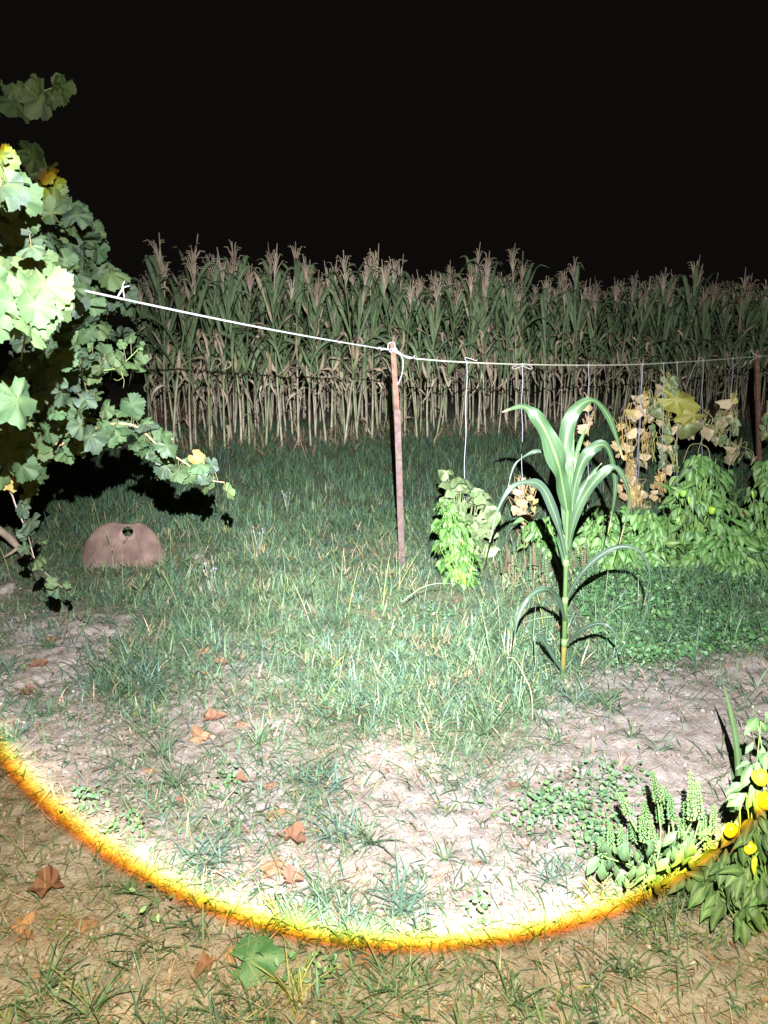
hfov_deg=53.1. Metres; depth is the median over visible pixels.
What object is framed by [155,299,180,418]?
maize plant
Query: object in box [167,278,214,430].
maize plant
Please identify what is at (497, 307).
maize plant
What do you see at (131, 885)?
grass tuft
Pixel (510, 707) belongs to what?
grass tuft
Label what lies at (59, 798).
fallen leaf
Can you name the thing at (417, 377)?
maize plant
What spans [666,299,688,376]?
maize plant
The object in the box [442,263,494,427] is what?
maize plant
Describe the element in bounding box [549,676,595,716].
grass tuft
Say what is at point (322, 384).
maize plant
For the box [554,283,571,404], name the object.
maize plant
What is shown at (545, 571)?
basil plant
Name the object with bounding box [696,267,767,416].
maize plant
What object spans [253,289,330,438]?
maize plant
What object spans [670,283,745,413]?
maize plant
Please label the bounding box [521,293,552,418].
maize plant
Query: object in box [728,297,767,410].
maize plant
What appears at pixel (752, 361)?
maize plant
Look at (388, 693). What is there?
grass
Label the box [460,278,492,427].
maize plant
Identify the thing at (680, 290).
maize plant
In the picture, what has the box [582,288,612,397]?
maize plant
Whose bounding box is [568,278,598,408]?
maize plant
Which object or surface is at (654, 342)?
maize plant
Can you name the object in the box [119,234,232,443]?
maize plant
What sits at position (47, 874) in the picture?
fallen leaf
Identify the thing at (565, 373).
maize plant
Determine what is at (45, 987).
grass tuft
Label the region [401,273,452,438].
maize plant
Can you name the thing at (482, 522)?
gourd plant
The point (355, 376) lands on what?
maize plant
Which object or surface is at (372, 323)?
maize plant
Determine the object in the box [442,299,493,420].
maize plant
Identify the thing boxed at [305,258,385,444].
maize plant
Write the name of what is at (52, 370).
grapevine
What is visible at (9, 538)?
weathered branch
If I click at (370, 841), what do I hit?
grass tuft
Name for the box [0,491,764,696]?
seed grass
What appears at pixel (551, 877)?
grass tuft
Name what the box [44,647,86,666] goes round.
clod
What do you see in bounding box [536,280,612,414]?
maize plant
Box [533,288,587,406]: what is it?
maize plant
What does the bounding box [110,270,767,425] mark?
maize field
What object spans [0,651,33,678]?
grass tuft
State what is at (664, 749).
grass tuft
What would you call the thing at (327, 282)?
maize plant
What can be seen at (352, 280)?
maize plant
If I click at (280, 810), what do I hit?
fallen leaf
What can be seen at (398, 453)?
fence post
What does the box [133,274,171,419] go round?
maize plant
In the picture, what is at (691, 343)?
maize plant
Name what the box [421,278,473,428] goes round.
maize plant
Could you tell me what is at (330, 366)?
maize plant
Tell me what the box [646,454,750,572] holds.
pepper bush
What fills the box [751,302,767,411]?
maize plant
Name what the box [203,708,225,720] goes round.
fallen leaf
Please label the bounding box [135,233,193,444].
maize plant
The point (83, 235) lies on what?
grapevine
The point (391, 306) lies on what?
maize plant
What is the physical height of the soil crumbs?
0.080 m
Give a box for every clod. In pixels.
[0,581,17,593]
[1,664,53,687]
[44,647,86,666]
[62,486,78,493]
[65,619,87,633]
[77,621,109,637]
[105,627,120,636]
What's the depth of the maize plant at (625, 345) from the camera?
14.34 m
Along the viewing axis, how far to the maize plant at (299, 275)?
9.96 m
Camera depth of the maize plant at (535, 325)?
13.62 m
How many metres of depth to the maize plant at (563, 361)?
12.87 m
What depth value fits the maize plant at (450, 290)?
12.04 m
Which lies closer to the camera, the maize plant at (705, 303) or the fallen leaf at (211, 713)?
the fallen leaf at (211, 713)
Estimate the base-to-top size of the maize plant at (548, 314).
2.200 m
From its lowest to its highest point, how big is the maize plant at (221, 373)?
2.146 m
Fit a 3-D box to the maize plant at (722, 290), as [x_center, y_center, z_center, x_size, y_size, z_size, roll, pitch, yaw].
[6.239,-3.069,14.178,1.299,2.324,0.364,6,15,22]
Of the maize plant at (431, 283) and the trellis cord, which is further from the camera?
the maize plant at (431, 283)
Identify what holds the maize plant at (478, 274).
on the ground at (116, 391)
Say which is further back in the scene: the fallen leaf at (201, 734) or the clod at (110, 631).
the clod at (110, 631)
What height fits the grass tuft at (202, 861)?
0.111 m
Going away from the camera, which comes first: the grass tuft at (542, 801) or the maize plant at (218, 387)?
the grass tuft at (542, 801)
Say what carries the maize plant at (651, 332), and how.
on the ground at (116, 391)
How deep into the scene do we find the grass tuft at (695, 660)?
3.66 m
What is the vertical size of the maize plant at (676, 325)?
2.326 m
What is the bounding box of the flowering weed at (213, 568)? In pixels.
[203,562,216,591]
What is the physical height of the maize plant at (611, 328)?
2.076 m
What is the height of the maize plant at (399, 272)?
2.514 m
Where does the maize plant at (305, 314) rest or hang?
on the ground at (116, 391)
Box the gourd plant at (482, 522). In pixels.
[431,469,500,560]
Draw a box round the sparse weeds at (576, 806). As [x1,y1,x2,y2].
[56,600,688,995]
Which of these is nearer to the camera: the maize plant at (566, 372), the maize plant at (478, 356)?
the maize plant at (478, 356)
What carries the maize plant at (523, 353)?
on the ground at (116, 391)
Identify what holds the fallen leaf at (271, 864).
on the ground at (116, 391)
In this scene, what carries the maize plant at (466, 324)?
on the ground at (116, 391)
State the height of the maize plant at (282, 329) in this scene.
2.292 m
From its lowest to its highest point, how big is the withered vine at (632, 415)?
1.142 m
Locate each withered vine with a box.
[508,475,538,536]
[577,392,594,446]
[610,386,668,510]
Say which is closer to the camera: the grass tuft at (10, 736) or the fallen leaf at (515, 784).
the fallen leaf at (515, 784)
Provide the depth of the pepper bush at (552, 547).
5.07 m
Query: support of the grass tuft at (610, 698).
on the ground at (116, 391)
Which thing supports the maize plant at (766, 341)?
on the ground at (116, 391)
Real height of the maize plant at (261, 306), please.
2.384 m
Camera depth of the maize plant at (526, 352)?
11.98 m
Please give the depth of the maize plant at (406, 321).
11.03 m
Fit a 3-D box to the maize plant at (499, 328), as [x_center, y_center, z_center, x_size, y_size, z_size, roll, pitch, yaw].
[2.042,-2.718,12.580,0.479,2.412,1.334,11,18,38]
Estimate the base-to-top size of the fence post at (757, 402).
1.389 m
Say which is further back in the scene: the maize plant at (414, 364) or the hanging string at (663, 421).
the maize plant at (414, 364)
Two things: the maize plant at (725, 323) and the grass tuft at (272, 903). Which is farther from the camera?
the maize plant at (725, 323)
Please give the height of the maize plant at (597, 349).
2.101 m
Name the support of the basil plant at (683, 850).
on the ground at (116, 391)
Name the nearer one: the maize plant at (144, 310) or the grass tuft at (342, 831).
the grass tuft at (342, 831)
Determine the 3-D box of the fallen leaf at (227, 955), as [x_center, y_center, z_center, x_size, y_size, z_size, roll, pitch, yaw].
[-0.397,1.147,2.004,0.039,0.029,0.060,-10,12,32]
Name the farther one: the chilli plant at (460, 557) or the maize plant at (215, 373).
the maize plant at (215, 373)
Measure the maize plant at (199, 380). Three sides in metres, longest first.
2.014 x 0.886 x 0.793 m
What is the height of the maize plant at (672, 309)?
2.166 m
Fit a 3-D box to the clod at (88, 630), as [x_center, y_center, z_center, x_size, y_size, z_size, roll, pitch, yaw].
[-1.540,0.641,4.088,0.188,0.091,0.149,3,14,12]
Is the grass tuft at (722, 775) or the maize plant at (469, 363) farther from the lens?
the maize plant at (469, 363)
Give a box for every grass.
[0,411,767,1023]
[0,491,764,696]
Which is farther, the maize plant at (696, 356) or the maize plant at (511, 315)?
the maize plant at (696, 356)
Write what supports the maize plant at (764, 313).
on the ground at (116, 391)
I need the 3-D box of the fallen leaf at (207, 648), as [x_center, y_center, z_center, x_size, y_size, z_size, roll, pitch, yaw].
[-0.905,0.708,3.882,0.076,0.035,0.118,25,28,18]
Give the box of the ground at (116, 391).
[0,327,767,1023]
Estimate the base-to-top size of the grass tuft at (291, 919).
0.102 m
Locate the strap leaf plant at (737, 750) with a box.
[722,680,742,819]
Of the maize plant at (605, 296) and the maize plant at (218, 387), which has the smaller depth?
the maize plant at (218, 387)
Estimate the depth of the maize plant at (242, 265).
9.73 m
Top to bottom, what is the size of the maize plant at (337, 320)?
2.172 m
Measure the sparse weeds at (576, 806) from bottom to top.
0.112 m
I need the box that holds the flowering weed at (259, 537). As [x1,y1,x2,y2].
[252,526,263,553]
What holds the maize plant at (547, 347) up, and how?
on the ground at (116, 391)
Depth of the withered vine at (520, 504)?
5.75 m
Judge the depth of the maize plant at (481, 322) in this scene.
10.90 m
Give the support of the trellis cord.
attached to the fence post at (398, 453)
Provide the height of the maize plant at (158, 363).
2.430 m
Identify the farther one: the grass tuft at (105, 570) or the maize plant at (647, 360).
the maize plant at (647, 360)
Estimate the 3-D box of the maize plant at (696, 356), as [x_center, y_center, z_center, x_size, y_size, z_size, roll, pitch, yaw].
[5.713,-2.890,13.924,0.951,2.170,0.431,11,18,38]
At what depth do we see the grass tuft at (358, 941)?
2.07 m
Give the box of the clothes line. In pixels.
[85,280,392,350]
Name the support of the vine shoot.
attached to the grapevine at (83, 235)
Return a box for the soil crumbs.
[0,587,767,1023]
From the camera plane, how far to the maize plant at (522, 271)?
11.51 m
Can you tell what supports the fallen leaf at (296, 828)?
on the ground at (116, 391)
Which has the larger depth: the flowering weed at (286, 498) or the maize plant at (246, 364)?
the maize plant at (246, 364)
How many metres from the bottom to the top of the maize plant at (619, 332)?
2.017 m
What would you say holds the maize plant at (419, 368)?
on the ground at (116, 391)
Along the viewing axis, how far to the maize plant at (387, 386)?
13.53 m
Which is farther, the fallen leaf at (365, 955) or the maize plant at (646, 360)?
the maize plant at (646, 360)
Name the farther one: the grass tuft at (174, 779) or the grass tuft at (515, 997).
the grass tuft at (174, 779)
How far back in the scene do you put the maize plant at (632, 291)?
11.65 m
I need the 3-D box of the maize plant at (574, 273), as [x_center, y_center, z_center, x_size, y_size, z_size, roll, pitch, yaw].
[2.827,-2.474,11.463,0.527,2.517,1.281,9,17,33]
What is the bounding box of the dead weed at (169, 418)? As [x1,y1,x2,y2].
[119,398,221,430]
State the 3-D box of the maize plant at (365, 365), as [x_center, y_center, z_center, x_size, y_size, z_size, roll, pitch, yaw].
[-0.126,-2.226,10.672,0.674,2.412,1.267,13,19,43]
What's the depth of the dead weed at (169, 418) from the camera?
12.24 m
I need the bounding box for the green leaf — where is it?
[229,935,285,987]
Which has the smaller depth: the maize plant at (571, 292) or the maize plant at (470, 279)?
the maize plant at (470, 279)
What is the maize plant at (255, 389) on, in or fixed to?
on the ground at (116, 391)
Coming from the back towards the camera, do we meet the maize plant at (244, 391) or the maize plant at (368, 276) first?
the maize plant at (244, 391)
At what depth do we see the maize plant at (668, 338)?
13.62 m
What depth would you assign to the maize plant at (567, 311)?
11.17 m
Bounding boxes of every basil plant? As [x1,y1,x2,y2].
[499,542,591,591]
[586,769,732,895]
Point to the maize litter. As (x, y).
(746, 415)
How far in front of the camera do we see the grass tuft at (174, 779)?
2.70 m
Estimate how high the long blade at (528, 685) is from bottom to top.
0.288 m
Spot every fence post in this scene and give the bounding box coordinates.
[390,341,404,565]
[754,350,761,487]
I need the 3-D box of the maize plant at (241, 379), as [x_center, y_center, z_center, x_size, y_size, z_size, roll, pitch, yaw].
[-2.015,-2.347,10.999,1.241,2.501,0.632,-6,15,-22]
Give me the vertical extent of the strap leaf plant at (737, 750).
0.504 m
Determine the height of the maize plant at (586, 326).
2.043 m
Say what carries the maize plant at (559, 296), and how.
on the ground at (116, 391)
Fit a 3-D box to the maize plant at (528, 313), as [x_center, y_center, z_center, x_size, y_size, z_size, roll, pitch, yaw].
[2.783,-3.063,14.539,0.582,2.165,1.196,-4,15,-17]
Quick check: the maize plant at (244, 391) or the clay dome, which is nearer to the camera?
the clay dome
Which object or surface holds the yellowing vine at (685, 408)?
hanging from the hanging string at (663, 421)
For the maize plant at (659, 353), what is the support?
on the ground at (116, 391)
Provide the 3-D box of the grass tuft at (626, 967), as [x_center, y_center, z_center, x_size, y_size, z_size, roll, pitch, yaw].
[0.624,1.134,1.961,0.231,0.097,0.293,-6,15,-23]
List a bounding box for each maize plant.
[111,284,169,420]
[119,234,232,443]
[120,256,196,431]
[120,290,182,415]
[128,279,173,429]
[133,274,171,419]
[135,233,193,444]
[140,267,202,438]
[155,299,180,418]
[156,252,243,450]
[161,269,218,427]
[165,280,188,428]
[166,277,216,444]
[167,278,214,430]
[173,286,234,434]
[173,306,205,423]
[180,247,277,446]
[185,253,262,423]
[189,253,242,449]
[189,296,233,432]
[196,262,283,446]
[196,296,260,431]
[199,280,225,429]
[200,265,249,438]
[208,256,253,447]
[214,321,230,409]
[215,255,287,432]
[218,240,261,441]
[218,263,252,429]
[220,242,314,447]
[222,272,287,428]
[226,316,247,420]
[227,243,313,445]
[231,276,295,432]
[242,273,280,427]
[243,294,283,431]
[247,267,276,433]
[249,288,283,414]
[250,278,324,436]
[250,299,304,409]
[252,272,311,433]
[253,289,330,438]
[260,241,312,445]
[267,305,302,418]
[273,254,370,443]
[274,270,342,445]
[277,289,307,424]
[279,256,347,437]
[283,297,308,419]
[295,303,339,422]
[299,300,324,415]
[300,260,355,435]
[301,283,314,418]
[301,298,337,422]
[303,287,329,416]
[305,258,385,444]
[305,260,329,425]
[305,292,361,429]
[311,255,361,432]
[318,298,382,415]
[319,250,397,440]
[319,288,355,425]
[319,320,339,416]
[323,272,355,419]
[327,282,359,421]
[333,262,399,432]
[343,248,421,440]
[344,277,400,424]
[345,277,376,421]
[348,243,400,429]
[348,259,400,427]
[348,300,374,415]
[350,292,368,415]
[358,297,378,421]
[360,307,422,388]
[361,279,440,437]
[366,259,419,437]
[367,285,422,424]
[368,256,437,439]
[374,254,415,429]
[377,299,419,419]
[382,283,432,424]
[384,280,449,432]
[384,281,408,413]
[384,286,418,429]
[391,269,459,428]
[391,306,437,418]
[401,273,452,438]
[405,312,415,424]
[407,285,440,418]
[409,270,448,418]
[410,319,430,405]
[415,260,466,415]
[415,318,424,412]
[418,273,461,424]
[420,266,496,436]
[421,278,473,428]
[424,270,461,376]
[426,273,470,423]
[429,242,510,427]
[431,251,510,435]
[431,281,484,433]
[433,269,463,421]
[441,265,465,417]
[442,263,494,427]
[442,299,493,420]
[443,261,505,372]
[451,310,468,391]
[451,318,493,401]
[458,288,495,437]
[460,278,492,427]
[463,287,474,393]
[468,261,506,432]
[474,265,517,426]
[474,309,494,408]
[481,243,560,432]
[485,276,501,417]
[486,293,531,404]
[486,309,513,414]
[488,269,538,418]
[488,272,524,424]
[490,397,649,680]
[493,277,530,434]
[493,283,552,431]
[499,251,549,423]
[499,278,529,418]
[505,279,542,423]
[505,314,538,380]
[509,303,537,413]
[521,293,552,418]
[524,299,540,404]
[525,278,603,425]
[525,284,579,423]
[526,287,579,417]
[527,296,551,412]
[530,297,542,407]
[531,276,576,418]
[531,305,551,407]
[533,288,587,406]
[534,276,566,415]
[535,265,572,409]
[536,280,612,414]
[540,313,561,411]
[542,285,579,417]
[550,283,619,424]
[551,276,589,411]
[553,326,570,406]
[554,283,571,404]
[555,256,587,426]
[556,319,582,411]
[557,283,616,422]
[557,298,596,405]
[558,276,600,405]
[558,279,637,418]
[566,281,596,414]
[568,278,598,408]
[572,278,614,414]
[578,295,611,400]
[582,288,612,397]
[586,273,652,419]
[586,295,621,397]
[589,292,637,415]
[596,288,612,410]
[598,310,623,404]
[599,277,646,413]
[600,270,656,417]
[602,296,627,412]
[603,277,628,407]
[603,308,633,408]
[605,313,615,403]
[607,311,619,376]
[610,286,666,395]
[612,271,672,411]
[613,281,675,394]
[615,311,674,407]
[616,276,663,423]
[624,306,644,387]
[624,316,654,392]
[627,308,657,407]
[629,286,689,416]
[631,277,672,393]
[631,284,675,399]
[635,291,684,425]
[637,282,698,397]
[638,278,677,406]
[641,267,680,405]
[641,282,698,412]
[642,292,670,398]
[645,311,666,387]
[647,290,695,392]
[658,264,721,412]
[658,272,736,396]
[660,269,697,387]
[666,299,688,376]
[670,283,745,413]
[670,293,720,407]
[671,255,722,422]
[673,313,716,393]
[675,286,731,393]
[680,286,713,413]
[680,291,704,392]
[681,287,713,394]
[684,282,732,416]
[686,317,706,393]
[691,293,746,411]
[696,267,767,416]
[696,280,750,408]
[696,287,731,403]
[697,288,733,386]
[698,291,742,415]
[700,273,767,414]
[700,312,722,402]
[707,283,757,411]
[709,292,759,418]
[716,300,766,410]
[722,318,759,407]
[723,303,747,392]
[723,308,767,414]
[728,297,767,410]
[732,284,767,411]
[742,279,767,393]
[743,317,767,404]
[745,321,767,387]
[748,291,766,393]
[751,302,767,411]
[763,323,767,405]
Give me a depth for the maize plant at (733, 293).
13.23 m
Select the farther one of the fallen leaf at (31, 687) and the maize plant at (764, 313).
the maize plant at (764, 313)
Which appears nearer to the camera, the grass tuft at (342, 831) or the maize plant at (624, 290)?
the grass tuft at (342, 831)
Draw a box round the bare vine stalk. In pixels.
[683,410,715,461]
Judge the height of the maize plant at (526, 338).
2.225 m
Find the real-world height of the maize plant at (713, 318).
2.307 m
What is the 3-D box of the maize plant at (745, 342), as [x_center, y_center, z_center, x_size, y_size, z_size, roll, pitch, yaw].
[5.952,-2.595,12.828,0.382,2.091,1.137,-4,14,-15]
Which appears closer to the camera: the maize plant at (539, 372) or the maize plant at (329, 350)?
the maize plant at (329, 350)
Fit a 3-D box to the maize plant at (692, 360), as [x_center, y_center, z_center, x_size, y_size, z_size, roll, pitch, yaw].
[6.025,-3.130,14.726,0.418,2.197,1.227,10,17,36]
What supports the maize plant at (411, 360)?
on the ground at (116, 391)
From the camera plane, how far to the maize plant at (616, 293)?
11.97 m
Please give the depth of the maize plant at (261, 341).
11.76 m
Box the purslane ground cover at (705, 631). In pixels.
[573,539,767,665]
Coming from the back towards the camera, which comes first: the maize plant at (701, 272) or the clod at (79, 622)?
the maize plant at (701, 272)
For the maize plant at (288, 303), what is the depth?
11.06 m
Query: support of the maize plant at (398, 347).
on the ground at (116, 391)
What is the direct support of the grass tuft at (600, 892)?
on the ground at (116, 391)
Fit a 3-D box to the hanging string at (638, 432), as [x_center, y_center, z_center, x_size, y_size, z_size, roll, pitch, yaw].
[2.139,-0.619,6.463,0.037,1.226,0.004,0,14,0]
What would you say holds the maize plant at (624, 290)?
on the ground at (116, 391)
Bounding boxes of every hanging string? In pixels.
[464,357,477,500]
[512,363,532,526]
[587,364,589,516]
[635,365,642,496]
[637,363,643,505]
[662,362,664,501]
[676,361,677,503]
[687,358,704,486]
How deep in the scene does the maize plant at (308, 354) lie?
11.03 m
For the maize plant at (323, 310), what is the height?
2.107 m
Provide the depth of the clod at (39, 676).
3.55 m
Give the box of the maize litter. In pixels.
[130,394,766,467]
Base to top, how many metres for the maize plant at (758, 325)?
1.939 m
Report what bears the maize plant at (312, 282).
on the ground at (116, 391)
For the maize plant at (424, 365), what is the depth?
13.72 m
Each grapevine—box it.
[0,143,234,598]
[15,140,138,517]
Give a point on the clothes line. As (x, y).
(130, 300)
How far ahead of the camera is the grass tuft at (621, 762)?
2.83 m
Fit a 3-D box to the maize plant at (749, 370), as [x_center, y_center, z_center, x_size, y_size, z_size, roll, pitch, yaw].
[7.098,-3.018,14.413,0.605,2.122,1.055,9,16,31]
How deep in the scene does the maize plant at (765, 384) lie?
14.84 m
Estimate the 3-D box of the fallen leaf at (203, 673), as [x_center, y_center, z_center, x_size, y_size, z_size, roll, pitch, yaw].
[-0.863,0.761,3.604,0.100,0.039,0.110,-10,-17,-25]
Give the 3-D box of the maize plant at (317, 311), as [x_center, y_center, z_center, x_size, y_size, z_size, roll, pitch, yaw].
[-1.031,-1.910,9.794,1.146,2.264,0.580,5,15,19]
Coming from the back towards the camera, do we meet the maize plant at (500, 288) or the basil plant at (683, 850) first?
the maize plant at (500, 288)
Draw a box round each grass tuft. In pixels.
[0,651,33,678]
[0,715,39,742]
[0,929,88,1022]
[20,631,71,653]
[40,942,139,1023]
[69,558,96,579]
[91,665,160,704]
[95,561,114,577]
[106,867,151,900]
[114,569,138,585]
[117,703,198,740]
[118,658,174,695]
[134,720,184,764]
[138,559,157,577]
[141,755,211,793]
[151,550,174,573]
[173,825,248,895]
[227,709,282,750]
[242,939,350,1023]
[246,889,306,932]
[255,890,336,947]
[275,752,357,805]
[284,863,345,918]
[298,797,375,875]
[307,886,386,969]
[329,807,407,860]
[340,918,463,1023]
[362,856,444,943]
[429,834,464,874]
[442,685,517,752]
[468,953,554,1023]
[483,667,534,719]
[508,779,564,816]
[519,708,568,747]
[521,846,608,902]
[548,759,604,784]
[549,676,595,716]
[556,857,644,912]
[568,936,684,1022]
[579,679,628,716]
[603,715,642,739]
[617,750,643,773]
[641,733,683,752]
[680,646,712,668]
[704,757,730,784]
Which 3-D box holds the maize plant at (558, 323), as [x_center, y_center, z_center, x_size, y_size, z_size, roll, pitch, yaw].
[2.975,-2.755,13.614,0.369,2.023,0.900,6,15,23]
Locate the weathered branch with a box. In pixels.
[0,526,33,561]
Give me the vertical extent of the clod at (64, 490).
0.101 m
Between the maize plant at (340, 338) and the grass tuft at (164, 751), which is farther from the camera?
the maize plant at (340, 338)
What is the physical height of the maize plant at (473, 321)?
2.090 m
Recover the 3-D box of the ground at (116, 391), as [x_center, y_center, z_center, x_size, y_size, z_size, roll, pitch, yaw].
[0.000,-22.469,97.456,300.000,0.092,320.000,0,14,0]
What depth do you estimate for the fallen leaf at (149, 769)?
2.79 m
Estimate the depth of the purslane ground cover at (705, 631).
4.19 m
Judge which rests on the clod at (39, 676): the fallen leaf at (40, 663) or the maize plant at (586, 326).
the fallen leaf at (40, 663)
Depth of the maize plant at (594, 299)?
11.49 m
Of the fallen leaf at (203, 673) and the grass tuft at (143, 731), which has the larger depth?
the fallen leaf at (203, 673)
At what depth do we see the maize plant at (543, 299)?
11.28 m
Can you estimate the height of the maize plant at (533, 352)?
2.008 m
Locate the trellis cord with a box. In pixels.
[387,342,767,385]
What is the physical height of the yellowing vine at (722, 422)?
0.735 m
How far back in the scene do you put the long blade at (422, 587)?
4.12 m
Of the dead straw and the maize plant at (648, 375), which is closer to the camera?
the dead straw
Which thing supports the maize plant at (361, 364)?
on the ground at (116, 391)
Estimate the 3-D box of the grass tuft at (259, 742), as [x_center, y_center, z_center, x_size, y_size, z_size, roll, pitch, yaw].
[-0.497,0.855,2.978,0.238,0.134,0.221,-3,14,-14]
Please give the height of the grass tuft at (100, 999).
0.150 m
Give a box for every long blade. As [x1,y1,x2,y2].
[402,583,450,601]
[507,657,532,718]
[524,615,582,622]
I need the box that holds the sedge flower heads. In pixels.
[85,474,563,690]
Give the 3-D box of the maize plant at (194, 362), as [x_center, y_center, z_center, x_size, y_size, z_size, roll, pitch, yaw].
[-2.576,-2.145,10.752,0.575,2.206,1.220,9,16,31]
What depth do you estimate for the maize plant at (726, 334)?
13.80 m
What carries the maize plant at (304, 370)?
on the ground at (116, 391)
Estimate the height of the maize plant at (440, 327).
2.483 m
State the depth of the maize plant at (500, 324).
12.94 m
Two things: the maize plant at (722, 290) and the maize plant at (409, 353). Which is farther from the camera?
the maize plant at (722, 290)
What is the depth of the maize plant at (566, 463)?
3.28 m
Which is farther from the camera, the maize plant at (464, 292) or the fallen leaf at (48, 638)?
the maize plant at (464, 292)
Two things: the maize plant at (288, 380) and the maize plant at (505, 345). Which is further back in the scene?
the maize plant at (505, 345)
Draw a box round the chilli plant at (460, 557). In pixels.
[430,500,481,590]
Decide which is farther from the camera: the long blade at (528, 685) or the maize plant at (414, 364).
the maize plant at (414, 364)
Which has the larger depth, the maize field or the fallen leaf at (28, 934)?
the maize field
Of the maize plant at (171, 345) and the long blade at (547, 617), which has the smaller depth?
the long blade at (547, 617)
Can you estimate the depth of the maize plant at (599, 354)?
15.07 m
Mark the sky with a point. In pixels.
(622, 138)
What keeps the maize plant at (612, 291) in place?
on the ground at (116, 391)
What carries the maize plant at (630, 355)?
on the ground at (116, 391)
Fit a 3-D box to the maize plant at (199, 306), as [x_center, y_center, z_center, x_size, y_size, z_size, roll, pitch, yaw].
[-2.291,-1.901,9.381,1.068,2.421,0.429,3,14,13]
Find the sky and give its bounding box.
[0,0,767,326]
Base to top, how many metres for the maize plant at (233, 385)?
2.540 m
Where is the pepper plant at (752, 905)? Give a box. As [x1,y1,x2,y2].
[683,712,767,947]
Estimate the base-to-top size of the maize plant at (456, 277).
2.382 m
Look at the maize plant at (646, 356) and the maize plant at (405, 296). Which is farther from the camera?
the maize plant at (646, 356)
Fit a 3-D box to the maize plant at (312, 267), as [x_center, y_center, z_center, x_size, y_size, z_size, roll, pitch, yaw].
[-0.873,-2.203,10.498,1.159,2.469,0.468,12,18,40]
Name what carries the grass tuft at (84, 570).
on the ground at (116, 391)
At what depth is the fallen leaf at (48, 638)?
3.94 m
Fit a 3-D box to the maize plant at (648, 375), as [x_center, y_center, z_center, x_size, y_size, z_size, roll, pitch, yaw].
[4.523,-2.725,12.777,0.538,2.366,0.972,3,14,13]
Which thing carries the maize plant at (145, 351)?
on the ground at (116, 391)
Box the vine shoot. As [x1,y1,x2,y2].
[0,72,76,123]
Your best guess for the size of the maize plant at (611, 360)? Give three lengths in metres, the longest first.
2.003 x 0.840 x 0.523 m
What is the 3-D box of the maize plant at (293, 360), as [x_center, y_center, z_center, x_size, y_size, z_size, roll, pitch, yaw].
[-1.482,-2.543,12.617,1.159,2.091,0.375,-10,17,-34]
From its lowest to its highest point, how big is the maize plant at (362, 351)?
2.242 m
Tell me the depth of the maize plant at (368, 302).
12.32 m
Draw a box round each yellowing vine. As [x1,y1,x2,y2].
[631,367,705,475]
[700,389,767,465]
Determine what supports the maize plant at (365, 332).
on the ground at (116, 391)
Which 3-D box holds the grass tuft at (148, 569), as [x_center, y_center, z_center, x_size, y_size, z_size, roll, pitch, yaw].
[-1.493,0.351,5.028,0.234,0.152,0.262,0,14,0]
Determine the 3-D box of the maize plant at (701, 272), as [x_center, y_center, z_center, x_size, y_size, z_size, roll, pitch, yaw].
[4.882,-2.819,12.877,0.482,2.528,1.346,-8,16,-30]
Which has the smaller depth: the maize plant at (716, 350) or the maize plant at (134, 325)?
the maize plant at (134, 325)
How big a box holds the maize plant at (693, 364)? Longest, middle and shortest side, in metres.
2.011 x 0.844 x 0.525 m
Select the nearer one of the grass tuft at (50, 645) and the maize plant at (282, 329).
the grass tuft at (50, 645)
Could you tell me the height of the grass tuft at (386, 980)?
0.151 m
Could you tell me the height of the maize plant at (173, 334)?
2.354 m
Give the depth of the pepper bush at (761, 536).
5.32 m
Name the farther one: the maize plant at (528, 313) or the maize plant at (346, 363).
the maize plant at (528, 313)
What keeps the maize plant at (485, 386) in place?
on the ground at (116, 391)
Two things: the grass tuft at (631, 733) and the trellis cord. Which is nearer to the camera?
the grass tuft at (631, 733)
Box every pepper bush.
[512,505,650,566]
[573,524,647,572]
[616,508,689,572]
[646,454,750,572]
[683,527,767,578]
[722,460,767,562]
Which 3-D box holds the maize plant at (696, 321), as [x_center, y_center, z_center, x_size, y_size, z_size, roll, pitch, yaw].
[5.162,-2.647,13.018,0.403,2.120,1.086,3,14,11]
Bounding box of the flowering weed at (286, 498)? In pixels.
[281,490,290,510]
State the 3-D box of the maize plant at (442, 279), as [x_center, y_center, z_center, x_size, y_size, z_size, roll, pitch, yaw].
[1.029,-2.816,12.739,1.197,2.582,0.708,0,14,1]
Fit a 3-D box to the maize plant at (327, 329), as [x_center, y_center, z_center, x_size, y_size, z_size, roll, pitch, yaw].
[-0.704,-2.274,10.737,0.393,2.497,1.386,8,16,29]
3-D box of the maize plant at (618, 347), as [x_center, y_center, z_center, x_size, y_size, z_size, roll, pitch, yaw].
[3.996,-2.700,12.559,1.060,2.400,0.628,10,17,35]
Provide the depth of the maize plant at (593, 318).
11.60 m
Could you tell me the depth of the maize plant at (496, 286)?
11.04 m
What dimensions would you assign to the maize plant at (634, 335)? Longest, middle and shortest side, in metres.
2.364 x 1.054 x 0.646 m
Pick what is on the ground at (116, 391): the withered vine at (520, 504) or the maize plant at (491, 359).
the maize plant at (491, 359)
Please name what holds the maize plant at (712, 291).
on the ground at (116, 391)
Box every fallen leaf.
[11,911,33,933]
[15,928,33,946]
[17,683,33,694]
[27,865,64,898]
[29,658,47,667]
[44,636,59,643]
[56,794,69,801]
[73,917,98,934]
[142,767,156,774]
[173,794,188,805]
[188,725,210,743]
[193,670,206,677]
[194,950,216,978]
[196,645,209,654]
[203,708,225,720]
[214,657,227,664]
[223,944,236,963]
[234,771,247,781]
[236,720,247,727]
[260,852,287,877]
[263,782,278,789]
[268,808,291,821]
[275,821,305,843]
[281,864,303,884]
[355,947,379,968]
[508,782,519,789]
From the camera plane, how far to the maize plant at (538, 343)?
13.71 m
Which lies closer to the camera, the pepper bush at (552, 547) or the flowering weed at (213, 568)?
the flowering weed at (213, 568)
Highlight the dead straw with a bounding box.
[0,554,767,1023]
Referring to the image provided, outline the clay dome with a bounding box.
[81,522,162,569]
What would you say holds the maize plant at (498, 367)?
on the ground at (116, 391)

